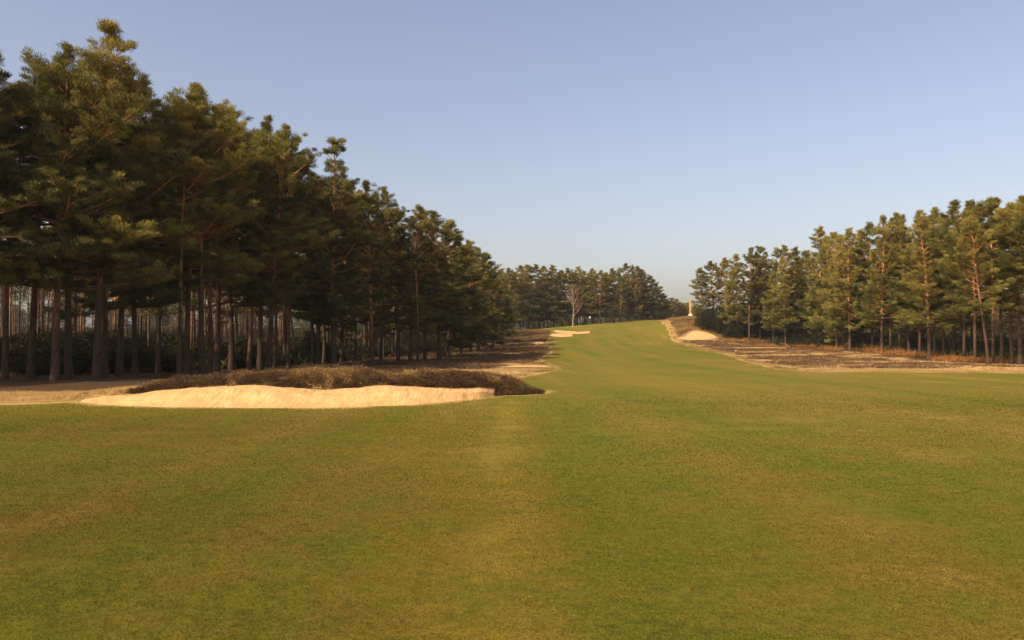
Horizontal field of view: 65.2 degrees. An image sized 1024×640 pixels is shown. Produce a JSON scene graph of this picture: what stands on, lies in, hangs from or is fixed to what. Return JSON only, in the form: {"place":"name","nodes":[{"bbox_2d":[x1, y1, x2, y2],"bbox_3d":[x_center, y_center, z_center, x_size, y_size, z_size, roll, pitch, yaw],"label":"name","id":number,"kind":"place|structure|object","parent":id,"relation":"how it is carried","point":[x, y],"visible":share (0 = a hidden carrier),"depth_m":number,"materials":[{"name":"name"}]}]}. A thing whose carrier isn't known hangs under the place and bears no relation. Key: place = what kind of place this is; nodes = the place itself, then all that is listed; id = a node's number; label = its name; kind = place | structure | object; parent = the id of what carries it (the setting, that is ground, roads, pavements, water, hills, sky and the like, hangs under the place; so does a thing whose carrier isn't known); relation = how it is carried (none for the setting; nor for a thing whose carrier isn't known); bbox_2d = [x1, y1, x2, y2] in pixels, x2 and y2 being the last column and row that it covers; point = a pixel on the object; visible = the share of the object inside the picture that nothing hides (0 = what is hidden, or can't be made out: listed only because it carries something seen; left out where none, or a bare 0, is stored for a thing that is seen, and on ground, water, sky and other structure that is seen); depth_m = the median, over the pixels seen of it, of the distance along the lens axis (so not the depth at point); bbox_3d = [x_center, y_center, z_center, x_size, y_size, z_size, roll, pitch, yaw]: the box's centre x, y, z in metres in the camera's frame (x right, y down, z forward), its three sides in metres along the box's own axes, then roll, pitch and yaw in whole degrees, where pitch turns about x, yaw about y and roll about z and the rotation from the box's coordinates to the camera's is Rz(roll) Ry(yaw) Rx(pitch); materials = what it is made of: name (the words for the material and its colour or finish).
{"place":"outdoors","nodes":[
{"label":"outdoors","id":0,"kind":"place"},
{"bbox_2d":[0,376,246,401],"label":"dry grass","id":1,"kind":"structure","parent":0,"point":[4,395],"depth_m":25.92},
{"bbox_2d":[0,320,1023,639],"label":"fairway","id":2,"kind":"structure","parent":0,"point":[652,362],"depth_m":8.04,"materials":[{"name":"plant"}]},
{"bbox_2d":[0,378,1023,639],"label":"grass","id":3,"kind":"structure","parent":2,"relation":"on","point":[538,458],"depth_m":8.33,"materials":[{"name":"plant"}]},
{"bbox_2d":[0,319,1023,403],"bbox_3d":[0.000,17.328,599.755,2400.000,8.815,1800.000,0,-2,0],"label":"ground","id":4,"kind":"structure","parent":0,"point":[83,382],"depth_m":46.65,"materials":[{"name":"soil"}]},
{"bbox_2d":[0,99,48,269],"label":"pine tree","id":5,"kind":"object","parent":4,"relation":"on","point":[6,264],"visible":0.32,"depth_m":38.61,"materials":[{"name":"green plant"}]},
{"bbox_2d":[0,80,58,379],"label":"pine tree","id":6,"kind":"object","parent":4,"relation":"on","point":[5,373],"visible":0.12,"depth_m":40.85,"materials":[{"name":"green plant"}]},
{"bbox_2d":[0,50,68,326],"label":"pine tree","id":7,"kind":"object","parent":4,"relation":"on","point":[21,201],"visible":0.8,"depth_m":38.36,"materials":[{"name":"green plant"}]},
{"bbox_2d":[0,328,92,375],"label":"evergreen shrub","id":8,"kind":"object","parent":4,"relation":"on","point":[19,365],"visible":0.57,"depth_m":46.79,"materials":[{"name":"green plant"}]},
{"bbox_2d":[0,63,129,378],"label":"pine tree","id":9,"kind":"object","parent":4,"relation":"on","point":[31,371],"visible":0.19,"depth_m":40.62,"materials":[{"name":"green plant"}]},
{"bbox_2d":[0,57,152,378],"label":"pine tree","id":10,"kind":"object","parent":4,"relation":"on","point":[75,142],"visible":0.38,"depth_m":39.91,"materials":[{"name":"green plant"}]},
{"bbox_2d":[0,40,158,379],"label":"pine tree","id":11,"kind":"object","parent":4,"relation":"on","point":[41,70],"visible":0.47,"depth_m":39.84,"materials":[{"name":"green plant"}]},
{"bbox_2d":[0,16,201,378],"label":"pine tree","id":12,"kind":"object","parent":4,"relation":"on","point":[112,41],"visible":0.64,"depth_m":42.16,"materials":[{"name":"green plant"}]},
{"bbox_2d":[60,332,146,373],"bbox_3d":[-26.011,2.091,49.698,5.170,2.944,5.867,-1,-2,18],"label":"evergreen shrub","id":13,"kind":"object","parent":4,"relation":"on","point":[85,346],"visible":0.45,"depth_m":49.46,"materials":[{"name":"green plant"}]},
{"bbox_2d":[50,49,173,376],"bbox_3d":[-22.392,-5.688,43.733,6.918,18.238,5.806,0,-1,13],"label":"pine tree","id":14,"kind":"object","parent":4,"relation":"on","point":[105,359],"visible":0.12,"depth_m":43.81,"materials":[{"name":"green plant"}]},
{"bbox_2d":[43,116,209,374],"bbox_3d":[-22.167,-4.981,47.436,9.540,17.050,6.854,-1,-2,16],"label":"pine tree","id":15,"kind":"object","parent":4,"relation":"on","point":[161,299],"visible":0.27,"depth_m":46.04,"materials":[{"name":"green plant"}]},
{"bbox_2d":[55,68,202,376],"bbox_3d":[-21.502,-5.491,44.893,7.783,17.911,8.358,1,-2,-21],"label":"pine tree","id":16,"kind":"object","parent":4,"relation":"on","point":[172,177],"visible":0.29,"depth_m":44.49,"materials":[{"name":"green plant"}]},
{"bbox_2d":[109,333,197,372],"bbox_3d":[-23.797,2.229,52.463,6.094,2.826,5.370,1,-2,-24],"label":"evergreen shrub","id":17,"kind":"object","parent":4,"relation":"on","point":[147,362],"visible":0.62,"depth_m":51.44,"materials":[{"name":"green plant"}]},
{"bbox_2d":[114,140,196,373],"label":"pine tree","id":18,"kind":"object","parent":4,"relation":"on","point":[158,362],"visible":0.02,"depth_m":49.89,"materials":[{"name":"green plant"}]},
{"bbox_2d":[138,96,220,375],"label":"pine tree","id":19,"kind":"object","parent":4,"relation":"on","point":[206,168],"visible":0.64,"depth_m":45.93,"materials":[{"name":"green plant"}]},
{"bbox_2d":[116,82,270,374],"bbox_3d":[-19.315,-5.424,47.413,8.775,17.935,8.560,-2,-3,35],"label":"pine tree","id":20,"kind":"object","parent":4,"relation":"on","point":[215,225],"visible":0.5,"depth_m":47.34,"materials":[{"name":"green plant"}]},
{"bbox_2d":[138,82,267,374],"bbox_3d":[-19.405,-5.529,49.151,8.803,18.301,6.743,2,-2,-40],"label":"pine tree","id":21,"kind":"object","parent":4,"relation":"on","point":[194,251],"visible":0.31,"depth_m":48.30,"materials":[{"name":"green plant"}]},
{"bbox_2d":[182,339,247,368],"bbox_3d":[-22.256,2.557,59.343,6.105,2.438,5.380,-1,-2,27],"label":"evergreen shrub","id":22,"kind":"object","parent":4,"relation":"on","point":[222,352],"visible":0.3,"depth_m":58.42,"materials":[{"name":"green plant"}]},
{"bbox_2d":[174,107,257,372],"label":"pine tree","id":23,"kind":"object","parent":4,"relation":"on","point":[210,347],"visible":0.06,"depth_m":50.88,"materials":[{"name":"green plant"}]},
{"bbox_2d":[137,105,308,369],"bbox_3d":[-19.716,-5.734,56.627,12.035,19.135,8.682,0,-2,6],"label":"pine tree","id":24,"kind":"object","parent":4,"relation":"on","point":[259,301],"visible":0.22,"depth_m":54.74,"materials":[{"name":"green plant"}]},
{"bbox_2d":[0,218,446,351],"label":"pine","id":25,"kind":"object","parent":4,"relation":"on","point":[195,330],"depth_m":109.59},
{"bbox_2d":[172,103,293,371],"bbox_3d":[-19.923,-5.428,53.492,9.160,18.348,9.390,-3,-4,42],"label":"pine tree","id":26,"kind":"object","parent":4,"relation":"on","point":[239,279],"visible":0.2,"depth_m":52.99,"materials":[{"name":"green plant"}]},
{"bbox_2d":[0,326,473,372],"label":"undergrowth","id":27,"kind":"object","parent":4,"relation":"on","point":[431,344],"visible":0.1,"depth_m":110.43,"materials":[{"name":"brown plant"}]},
{"bbox_2d":[203,115,324,369],"bbox_3d":[-17.911,-5.380,56.175,9.123,18.351,9.048,2,-3,-16],"label":"pine tree","id":28,"kind":"object","parent":4,"relation":"on","point":[307,194],"visible":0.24,"depth_m":55.56,"materials":[{"name":"green plant"}]},
{"bbox_2d":[234,130,301,370],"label":"pine tree","id":29,"kind":"object","parent":4,"relation":"on","point":[251,329],"visible":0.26,"depth_m":54.72,"materials":[{"name":"green plant"}]},
{"bbox_2d":[221,123,340,368],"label":"pine tree","id":30,"kind":"object","parent":4,"relation":"on","point":[312,239],"visible":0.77,"depth_m":53.66,"materials":[{"name":"green plant"}]},
{"bbox_2d":[80,385,494,407],"bbox_3d":[-6.650,2.368,24.074,12.917,0.611,5.027,0,-2,-8],"label":"sand bunker","id":31,"kind":"object","parent":4,"relation":"on","point":[250,396],"visible":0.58,"depth_m":25.02},
{"bbox_2d":[255,184,337,367],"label":"pine tree","id":32,"kind":"object","parent":4,"relation":"on","point":[323,253],"visible":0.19,"depth_m":59.96,"materials":[{"name":"green plant"}]},
{"bbox_2d":[80,362,545,396],"bbox_3d":[-6.376,2.134,28.405,15.068,1.307,5.425,0,-2,-8],"label":"heather","id":33,"kind":"object","parent":4,"relation":"on","point":[424,376],"visible":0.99,"depth_m":26.92,"materials":[{"name":"plant"}]},
{"bbox_2d":[284,170,357,365],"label":"pine tree","id":34,"kind":"object","parent":4,"relation":"on","point":[324,319],"visible":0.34,"depth_m":61.63,"materials":[{"name":"green plant"}]},
{"bbox_2d":[289,175,352,365],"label":"pine tree","id":35,"kind":"object","parent":4,"relation":"on","point":[328,199],"visible":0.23,"depth_m":61.63,"materials":[{"name":"green plant"}]},
{"bbox_2d":[299,333,350,363],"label":"evergreen shrub","id":36,"kind":"object","parent":4,"relation":"on","point":[328,353],"visible":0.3,"depth_m":69.92,"materials":[{"name":"green plant"}]},
{"bbox_2d":[281,137,380,364],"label":"pine tree","id":37,"kind":"object","parent":4,"relation":"on","point":[360,239],"visible":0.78,"depth_m":61.17,"materials":[{"name":"green plant"}]},
{"bbox_2d":[294,178,392,362],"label":"pine tree","id":38,"kind":"object","parent":4,"relation":"on","point":[378,298],"visible":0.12,"depth_m":67.02,"materials":[{"name":"green plant"}]},
{"bbox_2d":[329,179,401,365],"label":"pine tree","id":39,"kind":"object","parent":4,"relation":"on","point":[369,200],"visible":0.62,"depth_m":63.88,"materials":[{"name":"green plant"}]},
{"bbox_2d":[351,186,429,361],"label":"pine tree","id":40,"kind":"object","parent":4,"relation":"on","point":[386,200],"visible":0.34,"depth_m":69.83,"materials":[{"name":"green plant"}]},
{"bbox_2d":[363,211,439,360],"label":"pine tree","id":41,"kind":"object","parent":4,"relation":"on","point":[430,327],"visible":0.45,"depth_m":70.80,"materials":[{"name":"green plant"}]},
{"bbox_2d":[373,204,450,360],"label":"pine tree","id":42,"kind":"object","parent":4,"relation":"on","point":[420,215],"visible":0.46,"depth_m":72.71,"materials":[{"name":"green plant"}]},
{"bbox_2d":[389,215,435,361],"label":"pine tree","id":43,"kind":"object","parent":4,"relation":"on","point":[415,227],"visible":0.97,"depth_m":68.97,"materials":[{"name":"green plant"}]},
{"bbox_2d":[383,209,472,358],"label":"pine tree","id":44,"kind":"object","parent":4,"relation":"on","point":[459,303],"visible":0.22,"depth_m":76.77,"materials":[{"name":"green plant"}]},
{"bbox_2d":[392,210,477,359],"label":"pine tree","id":45,"kind":"object","parent":4,"relation":"on","point":[450,319],"visible":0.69,"depth_m":75.22,"materials":[{"name":"green plant"}]},
{"bbox_2d":[337,329,551,372],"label":"heather","id":46,"kind":"object","parent":4,"relation":"on","point":[498,355],"visible":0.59,"depth_m":82.65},
{"bbox_2d":[408,219,492,357],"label":"pine tree","id":47,"kind":"object","parent":4,"relation":"on","point":[457,234],"visible":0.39,"depth_m":83.76,"materials":[{"name":"green plant"}]},
{"bbox_2d":[438,237,493,357],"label":"pine tree","id":48,"kind":"object","parent":4,"relation":"on","point":[475,307],"visible":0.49,"depth_m":85.24,"materials":[{"name":"green plant"}]},
{"bbox_2d":[442,239,503,351],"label":"pine tree","id":49,"kind":"object","parent":4,"relation":"on","point":[494,314],"visible":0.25,"depth_m":98.12,"materials":[{"name":"green plant"}]},
{"bbox_2d":[462,247,502,349],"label":"pine tree","id":50,"kind":"object","parent":4,"relation":"on","point":[482,261],"visible":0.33,"depth_m":105.84,"materials":[{"name":"green plant"}]},
{"bbox_2d":[467,252,513,348],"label":"pine tree","id":51,"kind":"object","parent":4,"relation":"on","point":[498,291],"visible":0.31,"depth_m":111.62,"materials":[{"name":"green plant"}]},
{"bbox_2d":[479,261,515,345],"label":"pine tree","id":52,"kind":"object","parent":4,"relation":"on","point":[505,327],"visible":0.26,"depth_m":125.26,"materials":[{"name":"green plant"}]},
{"bbox_2d":[0,290,1021,329],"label":"distant woods","id":53,"kind":"object","parent":4,"relation":"on","point":[166,319],"visible":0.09,"depth_m":288.44,"materials":[{"name":"plant"}]},
{"bbox_2d":[505,265,539,329],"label":"pine tree","id":54,"kind":"object","parent":4,"relation":"on","point":[527,296],"visible":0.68,"depth_m":199.62,"materials":[{"name":"green plant"}]},
{"bbox_2d":[530,265,564,327],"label":"pine tree","id":55,"kind":"object","parent":4,"relation":"on","point":[539,299],"visible":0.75,"depth_m":205.50,"materials":[{"name":"green plant"}]},
{"bbox_2d":[540,264,570,326],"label":"pine tree","id":56,"kind":"object","parent":4,"relation":"on","point":[552,269],"visible":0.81,"depth_m":207.34,"materials":[{"name":"green plant"}]},
{"bbox_2d":[547,270,577,326],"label":"pine tree","id":57,"kind":"object","parent":4,"relation":"on","point":[561,279],"visible":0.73,"depth_m":208.22,"materials":[{"name":"green plant"}]},
{"bbox_2d":[557,266,596,324],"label":"pine tree","id":58,"kind":"object","parent":4,"relation":"on","point":[579,279],"visible":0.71,"depth_m":210.60,"materials":[{"name":"green plant"}]},
{"bbox_2d":[579,268,613,323],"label":"pine tree","id":59,"kind":"object","parent":4,"relation":"on","point":[592,271],"visible":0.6,"depth_m":211.41,"materials":[{"name":"green plant"}]},
{"bbox_2d":[586,270,615,322],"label":"pine tree","id":60,"kind":"object","parent":4,"relation":"on","point":[602,285],"visible":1,"depth_m":208.47,"materials":[{"name":"green plant"}]},
{"bbox_2d":[608,282,633,322],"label":"pine tree","id":61,"kind":"object","parent":4,"relation":"on","point":[618,291],"visible":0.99,"depth_m":206.89,"materials":[{"name":"green plant"}]},
{"bbox_2d":[618,265,648,320],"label":"pine tree","id":62,"kind":"object","parent":4,"relation":"on","point":[635,311],"visible":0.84,"depth_m":209.08,"materials":[{"name":"green plant"}]},
{"bbox_2d":[688,267,714,317],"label":"pine tree","id":63,"kind":"object","parent":4,"relation":"on","point":[697,285],"visible":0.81,"depth_m":158.85,"materials":[{"name":"green plant"}]},
{"bbox_2d":[696,261,727,309],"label":"pine tree","id":64,"kind":"object","parent":4,"relation":"on","point":[709,266],"visible":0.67,"depth_m":158.14,"materials":[{"name":"green plant"}]},
{"bbox_2d":[666,315,768,341],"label":"heather","id":65,"kind":"object","parent":4,"relation":"on","point":[674,322],"visible":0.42,"depth_m":154.31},
{"bbox_2d":[704,257,740,306],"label":"pine tree","id":66,"kind":"object","parent":4,"relation":"on","point":[724,264],"visible":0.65,"depth_m":152.78,"materials":[{"name":"green plant"}]},
{"bbox_2d":[716,253,759,332],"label":"pine tree","id":67,"kind":"object","parent":4,"relation":"on","point":[730,293],"visible":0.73,"depth_m":143.81,"materials":[{"name":"green plant"}]},
{"bbox_2d":[724,246,768,341],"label":"pine tree","id":68,"kind":"object","parent":4,"relation":"on","point":[756,285],"visible":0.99,"depth_m":139.97,"materials":[{"name":"green plant"}]},
{"bbox_2d":[739,245,783,338],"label":"pine tree","id":69,"kind":"object","parent":4,"relation":"on","point":[760,250],"visible":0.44,"depth_m":141.49,"materials":[{"name":"green plant"}]},
{"bbox_2d":[505,319,1023,381],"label":"rough grass","id":70,"kind":"structure","parent":4,"relation":"on","point":[552,368],"depth_m":63.83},
{"bbox_2d":[759,271,791,343],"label":"pine tree","id":71,"kind":"object","parent":4,"relation":"on","point":[767,312],"visible":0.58,"depth_m":135.40,"materials":[{"name":"green plant"}]},
{"bbox_2d":[759,245,803,336],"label":"pine tree","id":72,"kind":"object","parent":4,"relation":"on","point":[782,251],"visible":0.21,"depth_m":144.49,"materials":[{"name":"green plant"}]},
{"bbox_2d":[764,255,800,344],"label":"pine tree","id":73,"kind":"object","parent":4,"relation":"on","point":[785,321],"visible":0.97,"depth_m":131.74,"materials":[{"name":"green plant"}]},
{"bbox_2d":[770,247,809,336],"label":"pine tree","id":74,"kind":"object","parent":4,"relation":"on","point":[796,257],"visible":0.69,"depth_m":133.70,"materials":[{"name":"green plant"}]},
{"bbox_2d":[787,250,820,340],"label":"pine tree","id":75,"kind":"object","parent":4,"relation":"on","point":[805,254],"visible":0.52,"depth_m":133.73,"materials":[{"name":"green plant"}]},
{"bbox_2d":[795,225,837,336],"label":"pine tree","id":76,"kind":"object","parent":4,"relation":"on","point":[820,232],"visible":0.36,"depth_m":127.87,"materials":[{"name":"green plant"}]},
{"bbox_2d":[802,235,846,333],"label":"pine tree","id":77,"kind":"object","parent":4,"relation":"on","point":[813,293],"visible":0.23,"depth_m":125.50,"materials":[{"name":"green plant"}]},
{"bbox_2d":[805,232,847,348],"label":"pine tree","id":78,"kind":"object","parent":4,"relation":"on","point":[821,318],"visible":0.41,"depth_m":119.01,"materials":[{"name":"green plant"}]},
{"bbox_2d":[815,234,858,349],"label":"pine tree","id":79,"kind":"object","parent":4,"relation":"on","point":[838,335],"visible":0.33,"depth_m":114.46,"materials":[{"name":"green plant"}]},
{"bbox_2d":[821,227,880,349],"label":"pine tree","id":80,"kind":"object","parent":4,"relation":"on","point":[845,264],"visible":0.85,"depth_m":109.86,"materials":[{"name":"green plant"}]},
{"bbox_2d":[682,339,1023,368],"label":"heather","id":81,"kind":"object","parent":4,"relation":"on","point":[798,362],"visible":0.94,"depth_m":81.50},
{"bbox_2d":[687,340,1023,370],"bbox_3d":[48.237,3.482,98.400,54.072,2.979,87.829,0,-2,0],"label":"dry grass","id":82,"kind":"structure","parent":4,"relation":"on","point":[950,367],"depth_m":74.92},
{"bbox_2d":[721,336,1023,363],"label":"bracken","id":83,"kind":"object","parent":4,"relation":"on","point":[914,352],"visible":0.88,"depth_m":91.26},
{"bbox_2d":[842,221,914,345],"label":"pine tree","id":84,"kind":"object","parent":4,"relation":"on","point":[865,234],"visible":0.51,"depth_m":110.58,"materials":[{"name":"green plant"}]},
{"bbox_2d":[853,214,911,353],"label":"pine tree","id":85,"kind":"object","parent":4,"relation":"on","point":[879,278],"visible":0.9,"depth_m":96.75,"materials":[{"name":"green plant"}]},
{"bbox_2d":[754,318,1023,361],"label":"undergrowth","id":86,"kind":"object","parent":4,"relation":"on","point":[947,351],"visible":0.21,"depth_m":128.88,"materials":[{"name":"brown plant"}]},
{"bbox_2d":[868,217,911,351],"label":"pine tree","id":87,"kind":"object","parent":4,"relation":"on","point":[890,323],"visible":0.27,"depth_m":98.84,"materials":[{"name":"green plant"}]},
{"bbox_2d":[879,212,922,350],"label":"pine tree","id":88,"kind":"object","parent":4,"relation":"on","point":[901,227],"visible":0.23,"depth_m":96.52,"materials":[{"name":"green plant"}]},
{"bbox_2d":[870,213,932,349],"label":"pine tree","id":89,"kind":"object","parent":4,"relation":"on","point":[899,330],"visible":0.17,"depth_m":98.83,"materials":[{"name":"green plant"}]},
{"bbox_2d":[890,231,938,352],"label":"pine tree","id":90,"kind":"object","parent":4,"relation":"on","point":[904,288],"visible":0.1,"depth_m":91.94,"materials":[{"name":"green plant"}]},
{"bbox_2d":[897,206,961,354],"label":"pine tree","id":91,"kind":"object","parent":4,"relation":"on","point":[905,261],"visible":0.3,"depth_m":88.23,"materials":[{"name":"green plant"}]},
{"bbox_2d":[893,209,967,358],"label":"pine tree","id":92,"kind":"object","parent":4,"relation":"on","point":[926,292],"visible":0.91,"depth_m":84.23,"materials":[{"name":"green plant"}]},
{"bbox_2d":[911,199,991,350],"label":"pine tree","id":93,"kind":"object","parent":4,"relation":"on","point":[954,204],"visible":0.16,"depth_m":86.36,"materials":[{"name":"green plant"}]},
{"bbox_2d":[929,199,994,353],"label":"pine tree","id":94,"kind":"object","parent":4,"relation":"on","point":[964,319],"visible":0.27,"depth_m":83.10,"materials":[{"name":"green plant"}]},
{"bbox_2d":[926,199,1008,361],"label":"pine tree","id":95,"kind":"object","parent":4,"relation":"on","point":[944,236],"visible":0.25,"depth_m":76.43,"materials":[{"name":"green plant"}]},
{"bbox_2d":[934,210,1016,364],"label":"pine tree","id":96,"kind":"object","parent":4,"relation":"on","point":[970,239],"visible":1,"depth_m":66.81,"materials":[{"name":"green plant"}]},
{"bbox_2d":[963,196,1016,360],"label":"pine tree","id":97,"kind":"object","parent":4,"relation":"on","point":[981,207],"visible":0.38,"depth_m":74.70,"materials":[{"name":"green plant"}]},
{"bbox_2d":[968,197,1023,361],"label":"pine tree","id":98,"kind":"object","parent":4,"relation":"on","point":[1000,323],"visible":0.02,"depth_m":77.10,"materials":[{"name":"green plant"}]},
{"bbox_2d":[974,205,1023,336],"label":"pine tree","id":99,"kind":"object","parent":4,"relation":"on","point":[1019,253],"visible":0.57,"depth_m":67.32,"materials":[{"name":"green plant"}]},
{"bbox_2d":[979,201,1023,363],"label":"pine tree","id":100,"kind":"object","parent":4,"relation":"on","point":[1010,205],"visible":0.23,"depth_m":69.88,"materials":[{"name":"green plant"}]},
{"bbox_2d":[982,195,1023,363],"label":"pine tree","id":101,"kind":"object","parent":4,"relation":"on","point":[1008,211],"visible":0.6,"depth_m":68.34,"materials":[{"name":"green plant"}]},
{"bbox_2d":[995,203,1023,315],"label":"pine tree","id":102,"kind":"object","parent":4,"relation":"on","point":[1018,277],"visible":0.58,"depth_m":67.08,"materials":[{"name":"green plant"}]},
{"bbox_2d":[0,0,1023,329],"label":"sky","id":103,"kind":"structure","parent":0,"point":[668,139],"materials":[{"name":"blue"}]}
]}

